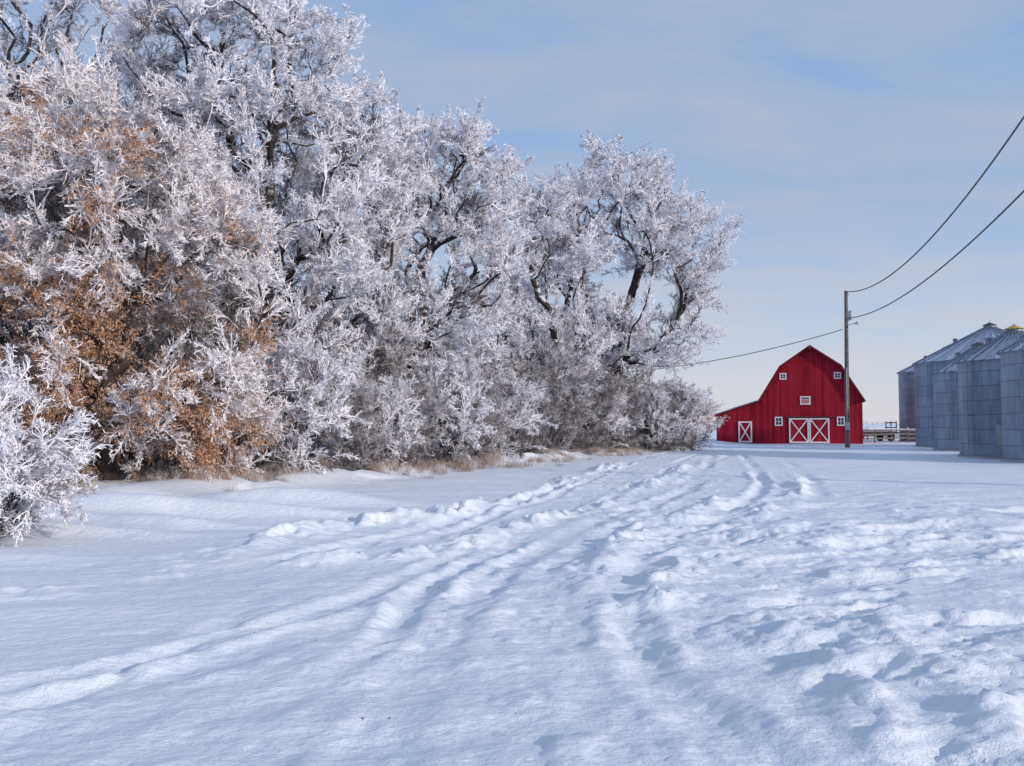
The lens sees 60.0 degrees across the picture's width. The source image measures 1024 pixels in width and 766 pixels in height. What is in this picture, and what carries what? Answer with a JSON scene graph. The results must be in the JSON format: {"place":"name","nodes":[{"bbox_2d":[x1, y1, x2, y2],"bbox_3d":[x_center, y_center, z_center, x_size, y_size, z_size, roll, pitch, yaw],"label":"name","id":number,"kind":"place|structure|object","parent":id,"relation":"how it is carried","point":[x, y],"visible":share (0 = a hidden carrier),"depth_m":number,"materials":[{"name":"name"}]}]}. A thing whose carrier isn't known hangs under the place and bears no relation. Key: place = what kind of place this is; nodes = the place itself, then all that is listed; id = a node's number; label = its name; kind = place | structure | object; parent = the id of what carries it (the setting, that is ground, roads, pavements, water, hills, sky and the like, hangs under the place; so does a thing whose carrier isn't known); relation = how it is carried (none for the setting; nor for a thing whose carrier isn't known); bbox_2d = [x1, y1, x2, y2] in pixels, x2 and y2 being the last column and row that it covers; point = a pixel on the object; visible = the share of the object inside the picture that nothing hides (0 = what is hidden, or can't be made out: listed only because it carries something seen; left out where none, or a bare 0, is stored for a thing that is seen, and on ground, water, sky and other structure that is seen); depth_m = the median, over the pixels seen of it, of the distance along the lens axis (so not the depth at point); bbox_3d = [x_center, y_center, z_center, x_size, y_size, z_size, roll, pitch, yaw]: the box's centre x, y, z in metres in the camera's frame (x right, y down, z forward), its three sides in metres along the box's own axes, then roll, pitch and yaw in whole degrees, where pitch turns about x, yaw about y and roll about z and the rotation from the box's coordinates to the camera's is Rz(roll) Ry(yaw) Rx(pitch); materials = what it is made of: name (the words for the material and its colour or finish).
{"place":"outdoors","nodes":[
{"label":"outdoors","id":0,"kind":"place"},
{"bbox_2d":[0,424,1023,765],"bbox_3d":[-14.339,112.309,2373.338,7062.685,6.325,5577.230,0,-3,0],"label":"snow ground","id":1,"kind":"structure","parent":0,"point":[780,604],"depth_m":8.20,"materials":[{"name":"white snow"}]},
{"bbox_2d":[2,360,74,480],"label":"frosted shrub","id":2,"kind":"object","parent":1,"relation":"on","point":[37,388],"visible":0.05,"depth_m":24.13,"materials":[{"name":"white plant"}]},
{"bbox_2d":[0,319,97,463],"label":"frosted shrub","id":3,"kind":"object","parent":1,"relation":"on","point":[26,334],"visible":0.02,"depth_m":28.47,"materials":[{"name":"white plant"}]},
{"bbox_2d":[0,342,113,546],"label":"frosted shrub","id":4,"kind":"object","parent":1,"relation":"on","point":[12,466],"visible":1,"depth_m":13.63,"materials":[{"name":"white plant"}]},
{"bbox_2d":[21,422,103,487],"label":"frosted shrub","id":5,"kind":"object","parent":1,"relation":"on","point":[90,472],"visible":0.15,"depth_m":23.34,"materials":[{"name":"white plant"}]},
{"bbox_2d":[0,30,162,400],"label":"frosted tree","id":6,"kind":"object","parent":1,"relation":"on","point":[51,74],"visible":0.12,"depth_m":27.09,"materials":[{"name":"white plant"}]},
{"bbox_2d":[0,0,191,337],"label":"frosted tree","id":7,"kind":"object","parent":1,"relation":"on","point":[68,6],"visible":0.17,"depth_m":32.90,"materials":[{"name":"white plant"}]},
{"bbox_2d":[20,270,175,461],"bbox_3d":[-13.809,-0.697,30.335,5.143,8.443,6.064,1,-3,-11],"label":"frosted shrub","id":8,"kind":"object","parent":1,"relation":"on","point":[144,354],"visible":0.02,"depth_m":30.10,"materials":[{"name":"brown plant"}]},
{"bbox_2d":[29,304,182,473],"bbox_3d":[-12.454,0.305,27.448,4.693,5.873,3.691,0,-3,-5],"label":"frosted shrub","id":9,"kind":"object","parent":1,"relation":"on","point":[122,457],"visible":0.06,"depth_m":27.36,"materials":[{"name":"brown plant"}]},
{"bbox_2d":[0,47,292,482],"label":"frosted tree","id":10,"kind":"object","parent":1,"relation":"on","point":[57,283],"visible":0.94,"depth_m":23.27,"materials":[{"name":"white plant"}]},
{"bbox_2d":[115,411,194,479],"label":"frosted shrub","id":11,"kind":"object","parent":1,"relation":"on","point":[155,464],"visible":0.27,"depth_m":24.76,"materials":[{"name":"brown plant"}]},
{"bbox_2d":[95,266,256,466],"bbox_3d":[-11.357,-0.508,29.361,6.421,7.342,5.090,-3,-4,44],"label":"frosted shrub","id":12,"kind":"object","parent":1,"relation":"on","point":[160,341],"visible":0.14,"depth_m":27.82,"materials":[{"name":"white plant"}]},
{"bbox_2d":[131,214,294,460],"bbox_3d":[-12.331,-1.510,34.232,8.020,11.012,6.347,-1,-3,26],"label":"frosted shrub","id":13,"kind":"object","parent":1,"relation":"on","point":[215,326],"depth_m":33.64,"materials":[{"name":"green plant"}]},
{"bbox_2d":[133,244,301,460],"bbox_3d":[-10.603,-1.007,31.618,6.014,8.810,5.652,-2,-3,35],"label":"frosted shrub","id":14,"kind":"object","parent":1,"relation":"on","point":[230,301],"visible":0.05,"depth_m":30.32,"materials":[{"name":"white plant"}]},
{"bbox_2d":[153,369,292,480],"bbox_3d":[-8.621,1.589,25.966,4.220,4.633,3.423,0,-3,0],"label":"frosted shrub","id":15,"kind":"object","parent":1,"relation":"on","point":[250,420],"visible":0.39,"depth_m":25.64,"materials":[{"name":"white plant"}]},
{"bbox_2d":[191,312,311,468],"bbox_3d":[-8.934,0.357,30.500,4.468,5.873,3.750,0,-3,0],"label":"frosted shrub","id":16,"kind":"object","parent":1,"relation":"on","point":[237,444],"visible":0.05,"depth_m":30.04,"materials":[{"name":"white plant"}]},
{"bbox_2d":[108,0,411,460],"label":"frosted tree","id":17,"kind":"object","parent":1,"relation":"on","point":[203,86],"visible":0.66,"depth_m":31.17,"materials":[{"name":"white plant"}]},
{"bbox_2d":[239,329,372,474],"bbox_3d":[-6.751,0.709,28.162,4.548,4.694,3.943,0,-3,0],"label":"frosted shrub","id":18,"kind":"object","parent":1,"relation":"on","point":[315,402],"visible":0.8,"depth_m":27.72,"materials":[{"name":"white plant"}]},
{"bbox_2d":[272,313,373,459],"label":"frosted shrub","id":19,"kind":"object","parent":1,"relation":"on","point":[320,443],"visible":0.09,"depth_m":33.03,"materials":[{"name":"white plant"}]},
{"bbox_2d":[275,69,432,442],"bbox_3d":[-6.978,-5.115,38.260,7.453,16.836,7.458,0,-3,0],"label":"frosted tree","id":20,"kind":"object","parent":1,"relation":"on","point":[395,172],"visible":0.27,"depth_m":37.71,"materials":[{"name":"white plant"}]},
{"bbox_2d":[314,370,395,470],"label":"frosted shrub","id":21,"kind":"object","parent":1,"relation":"on","point":[367,457],"visible":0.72,"depth_m":30.64,"materials":[{"name":"white plant"}]},
{"bbox_2d":[327,312,430,458],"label":"frosted shrub","id":22,"kind":"object","parent":1,"relation":"on","point":[384,368],"visible":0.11,"depth_m":36.53,"materials":[{"name":"white plant"}]},
{"bbox_2d":[347,373,425,466],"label":"frosted shrub","id":23,"kind":"object","parent":1,"relation":"on","point":[397,396],"visible":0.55,"depth_m":32.93,"materials":[{"name":"white plant"}]},
{"bbox_2d":[132,442,667,490],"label":"dry grass","id":24,"kind":"structure","parent":1,"relation":"on","point":[384,466],"depth_m":32.19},
{"bbox_2d":[371,366,454,465],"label":"frosted shrub","id":25,"kind":"object","parent":1,"relation":"on","point":[428,406],"visible":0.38,"depth_m":34.99,"materials":[{"name":"white plant"}]},
{"bbox_2d":[313,97,540,453],"bbox_3d":[-3.953,-4.846,41.756,10.644,16.926,9.442,0,-3,0],"label":"frosted tree","id":26,"kind":"object","parent":1,"relation":"on","point":[471,148],"visible":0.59,"depth_m":41.08,"materials":[{"name":"white plant"}]},
{"bbox_2d":[398,318,464,447],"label":"frosted shrub","id":27,"kind":"object","parent":1,"relation":"on","point":[444,343],"depth_m":46.38,"materials":[{"name":"white plant"}]},
{"bbox_2d":[402,350,499,462],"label":"frosted shrub","id":28,"kind":"object","parent":1,"relation":"on","point":[459,372],"visible":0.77,"depth_m":37.30,"materials":[{"name":"white plant"}]},
{"bbox_2d":[429,341,515,459],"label":"frosted shrub","id":29,"kind":"object","parent":1,"relation":"on","point":[489,421],"visible":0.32,"depth_m":40.02,"materials":[{"name":"white plant"}]},
{"bbox_2d":[438,326,533,452],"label":"frosted shrub","id":30,"kind":"object","parent":1,"relation":"on","point":[511,363],"visible":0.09,"depth_m":46.20,"materials":[{"name":"white plant"}]},
{"bbox_2d":[455,364,558,458],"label":"frosted shrub","id":31,"kind":"object","parent":1,"relation":"on","point":[507,381],"visible":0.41,"depth_m":42.48,"materials":[{"name":"white plant"}]},
{"bbox_2d":[497,351,558,452],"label":"frosted shrub","id":32,"kind":"object","parent":1,"relation":"on","point":[538,379],"visible":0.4,"depth_m":45.54,"materials":[{"name":"white plant"}]},
{"bbox_2d":[440,175,617,442],"bbox_3d":[1.201,-3.888,50.328,8.642,15.850,8.314,2,-3,-39],"label":"frosted tree","id":33,"kind":"object","parent":1,"relation":"on","point":[537,207],"visible":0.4,"depth_m":49.24,"materials":[{"name":"white plant"}]},
{"bbox_2d":[494,212,619,440],"bbox_3d":[3.019,-4.244,64.072,8.205,18.032,8.406,3,-4,-45],"label":"frosted tree","id":34,"kind":"object","parent":1,"relation":"on","point":[542,287],"visible":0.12,"depth_m":63.77,"materials":[{"name":"white plant"}]},
{"bbox_2d":[515,327,604,451],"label":"frosted shrub","id":35,"kind":"object","parent":1,"relation":"on","point":[575,415],"visible":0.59,"depth_m":47.16,"materials":[{"name":"white plant"}]},
{"bbox_2d":[542,342,632,449],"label":"frosted shrub","id":36,"kind":"object","parent":1,"relation":"on","point":[609,393],"visible":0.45,"depth_m":52.07,"materials":[{"name":"white plant"}]},
{"bbox_2d":[558,329,632,436],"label":"frosted shrub","id":37,"kind":"object","parent":1,"relation":"on","point":[624,375],"visible":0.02,"depth_m":59.50,"materials":[{"name":"white plant"}]},
{"bbox_2d":[569,381,635,451],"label":"frosted shrub","id":38,"kind":"object","parent":1,"relation":"on","point":[621,420],"visible":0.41,"depth_m":52.87,"materials":[{"name":"white plant"}]},
{"bbox_2d":[598,371,647,449],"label":"frosted shrub","id":39,"kind":"object","parent":1,"relation":"on","point":[629,439],"visible":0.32,"depth_m":56.36,"materials":[{"name":"white plant"}]},
{"bbox_2d":[513,129,746,449],"bbox_3d":[7.461,-6.141,56.917,14.887,20.934,11.290,0,-3,0],"label":"frosted tree","id":40,"kind":"object","parent":1,"relation":"on","point":[633,334],"visible":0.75,"depth_m":54.99,"materials":[{"name":"white plant"}]},
{"bbox_2d":[612,358,656,440],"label":"frosted shrub","id":41,"kind":"object","parent":1,"relation":"on","point":[641,378],"visible":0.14,"depth_m":62.99,"materials":[{"name":"white plant"}]},
{"bbox_2d":[621,384,678,450],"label":"frosted shrub","id":42,"kind":"object","parent":1,"relation":"on","point":[655,406],"visible":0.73,"depth_m":57.45,"materials":[{"name":"white plant"}]},
{"bbox_2d":[636,380,689,450],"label":"frosted shrub","id":43,"kind":"object","parent":1,"relation":"on","point":[676,406],"visible":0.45,"depth_m":58.63,"materials":[{"name":"white plant"}]},
{"bbox_2d":[639,375,720,450],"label":"frosted shrub","id":44,"kind":"object","parent":1,"relation":"on","point":[688,396],"visible":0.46,"depth_m":59.09,"materials":[{"name":"white plant"}]},
{"bbox_2d":[659,380,729,450],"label":"frosted shrub","id":45,"kind":"object","parent":1,"relation":"on","point":[709,412],"visible":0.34,"depth_m":60.12,"materials":[{"name":"white plant"}]},
{"bbox_2d":[844,289,858,447],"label":"utility pole","id":46,"kind":"object","parent":1,"relation":"on","point":[847,315],"visible":0.98,"depth_m":70.00,"materials":[{"name":"brown wood"}]},
{"bbox_2d":[847,116,1023,291],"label":"overhead cable","id":47,"kind":"object","parent":46,"relation":"attached to","point":[992,161],"visible":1,"depth_m":38.66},
{"bbox_2d":[850,190,1023,317],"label":"overhead cable","id":48,"kind":"object","parent":46,"relation":"attached to","point":[1001,213],"visible":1,"depth_m":39.26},
{"bbox_2d":[863,421,897,440],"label":"hay wagon","id":49,"kind":"object","parent":1,"relation":"on","point":[877,432],"visible":0.27,"depth_m":97.04,"materials":[{"name":"brown wood"}]},
{"bbox_2d":[863,427,898,439],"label":"corral fence","id":50,"kind":"object","parent":1,"relation":"on","point":[867,436],"visible":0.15,"depth_m":105.80,"materials":[{"name":"brown wood"}]},
{"bbox_2d":[863,426,915,442],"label":"corral fence","id":51,"kind":"object","parent":1,"relation":"on","point":[891,433],"visible":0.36,"depth_m":89.10,"materials":[{"name":"brown wood"}]},
{"bbox_2d":[897,345,947,441],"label":"grain bin","id":52,"kind":"object","parent":1,"relation":"on","point":[906,384],"visible":0.24,"depth_m":95.24,"materials":[{"name":"metal"}]},
{"bbox_2d":[930,341,983,450],"bbox_3d":[32.700,1.054,62.019,6.260,7.963,6.288,0,-3,0],"label":"grain bin","id":53,"kind":"object","parent":1,"relation":"on","point":[945,407],"visible":0.37,"depth_m":61.22,"materials":[{"name":"metal"}]},
{"bbox_2d":[912,322,1005,447],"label":"grain bin","id":54,"kind":"object","parent":1,"relation":"on","point":[924,367],"visible":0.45,"depth_m":69.91,"materials":[{"name":"metal"}]},
{"bbox_2d":[954,324,1023,458],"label":"grain bin","id":55,"kind":"object","parent":1,"relation":"on","point":[979,404],"visible":0.72,"depth_m":49.56,"materials":[{"name":"metal"}]},
{"bbox_2d":[996,424,1001,445],"bbox_3d":[26.739,2.848,48.269,0.750,1.200,0.135,-2,-4,42],"label":"access door","id":56,"kind":"structure","parent":55,"relation":"in","point":[998,426],"depth_m":48.39,"materials":[{"name":"grey metal"}]},
{"bbox_2d":[996,337,1023,462],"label":"grain bin","id":57,"kind":"object","parent":1,"relation":"on","point":[1012,381],"visible":0.99,"depth_m":43.99,"materials":[{"name":"metal"}]},
{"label":"utility pole","id":58,"kind":"object","parent":1,"relation":"on","visible":0},
{"bbox_2d":[629,329,842,371],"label":"overhead cable","id":59,"kind":"object","parent":58,"relation":"attached to","point":[758,351],"visible":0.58,"depth_m":72.42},
{"bbox_2d":[0,0,1023,424],"label":"sky","id":60,"kind":"structure","parent":0,"point":[844,134],"materials":[{"name":"blue"}]},
{"bbox_2d":[714,345,865,443],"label":"red barn","id":61,"kind":"structure","parent":0,"point":[801,400],"depth_m":85.26,"materials":[{"name":"red wood"}]},
{"bbox_2d":[738,421,751,441],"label":"side door","id":62,"kind":"structure","parent":61,"relation":"in","point":[744,427],"depth_m":86.76,"materials":[{"name":"white paint"}]},
{"bbox_2d":[786,416,832,442],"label":"main doors","id":63,"kind":"structure","parent":61,"relation":"in","point":[801,430],"depth_m":84.85,"materials":[{"name":"white paint"}]},
{"bbox_2d":[775,372,844,425],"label":"windows","id":64,"kind":"structure","parent":61,"relation":"in","point":[837,375],"depth_m":85.02,"materials":[{"name":"white paint"}]}
]}

